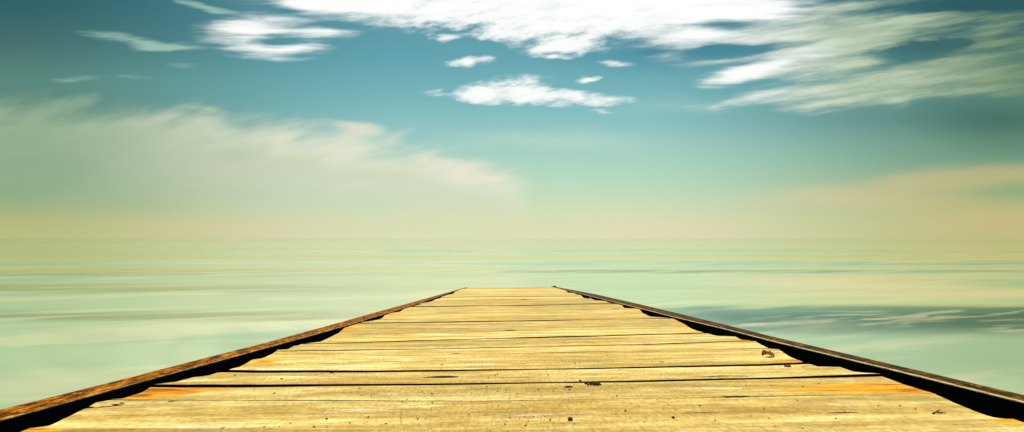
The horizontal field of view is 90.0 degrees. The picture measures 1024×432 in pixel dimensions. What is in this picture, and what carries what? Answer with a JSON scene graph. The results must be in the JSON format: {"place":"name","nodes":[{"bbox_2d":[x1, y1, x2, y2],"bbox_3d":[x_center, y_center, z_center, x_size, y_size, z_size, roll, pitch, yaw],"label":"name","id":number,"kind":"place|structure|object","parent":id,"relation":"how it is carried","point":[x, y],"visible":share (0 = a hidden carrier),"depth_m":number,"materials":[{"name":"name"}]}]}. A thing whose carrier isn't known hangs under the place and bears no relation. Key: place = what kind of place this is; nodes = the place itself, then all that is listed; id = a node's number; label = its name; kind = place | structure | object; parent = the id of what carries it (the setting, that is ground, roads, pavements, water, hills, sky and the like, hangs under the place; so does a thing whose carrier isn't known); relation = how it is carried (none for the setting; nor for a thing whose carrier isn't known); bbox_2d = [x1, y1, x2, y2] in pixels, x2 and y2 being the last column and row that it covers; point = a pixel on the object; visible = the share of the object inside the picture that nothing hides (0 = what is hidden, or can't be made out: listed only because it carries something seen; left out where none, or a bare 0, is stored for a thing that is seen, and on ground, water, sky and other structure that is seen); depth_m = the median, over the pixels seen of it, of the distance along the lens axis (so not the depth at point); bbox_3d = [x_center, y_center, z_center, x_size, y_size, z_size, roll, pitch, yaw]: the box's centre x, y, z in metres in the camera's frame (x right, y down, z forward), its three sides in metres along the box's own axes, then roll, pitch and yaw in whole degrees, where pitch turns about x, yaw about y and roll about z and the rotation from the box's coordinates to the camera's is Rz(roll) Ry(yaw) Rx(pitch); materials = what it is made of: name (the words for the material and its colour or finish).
{"place":"outdoors","nodes":[
{"label":"outdoors","id":0,"kind":"place"},
{"bbox_2d":[0,238,1023,409],"bbox_3d":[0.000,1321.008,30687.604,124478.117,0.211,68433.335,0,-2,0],"label":"water","id":1,"kind":"structure","parent":0,"point":[76,314],"depth_m":24.79,"materials":[{"name":"green liquid"}]},
{"bbox_2d":[0,286,1023,431],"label":"pier","id":2,"kind":"structure","parent":1,"relation":"in","point":[394,352],"depth_m":2.13,"materials":[{"name":"yellow wood"}]},
{"bbox_2d":[133,321,915,430],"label":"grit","id":3,"kind":"object","parent":2,"relation":"on","point":[517,393],"visible":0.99,"depth_m":1.86,"materials":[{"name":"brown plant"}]},
{"bbox_2d":[761,350,778,355],"bbox_3d":[1.406,0.744,2.778,0.107,0.035,0.052,0,-2,8],"label":"dry leaf","id":4,"kind":"object","parent":2,"relation":"on","point":[764,352],"visible":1,"depth_m":2.77,"materials":[{"name":"brown plant"}]},
{"bbox_2d":[0,0,1023,237],"label":"sky","id":5,"kind":"structure","parent":0,"point":[119,118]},
{"bbox_2d":[584,382,599,385],"bbox_3d":[0.335,0.693,2.119,0.070,0.013,0.049,-1,-7,-1],"label":"bark clump","id":6,"kind":"object","parent":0,"point":[594,383],"visible":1,"depth_m":2.11,"materials":[{"name":"black wood"}]},
{"bbox_2d":[697,375,744,377],"bbox_3d":[0.901,0.697,2.229,0.259,0.006,0.046,-1,-7,-1],"label":"wooden plank","id":7,"kind":"object","parent":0,"point":[723,376],"visible":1,"depth_m":2.22,"materials":[{"name":"beige wood"}]}
]}

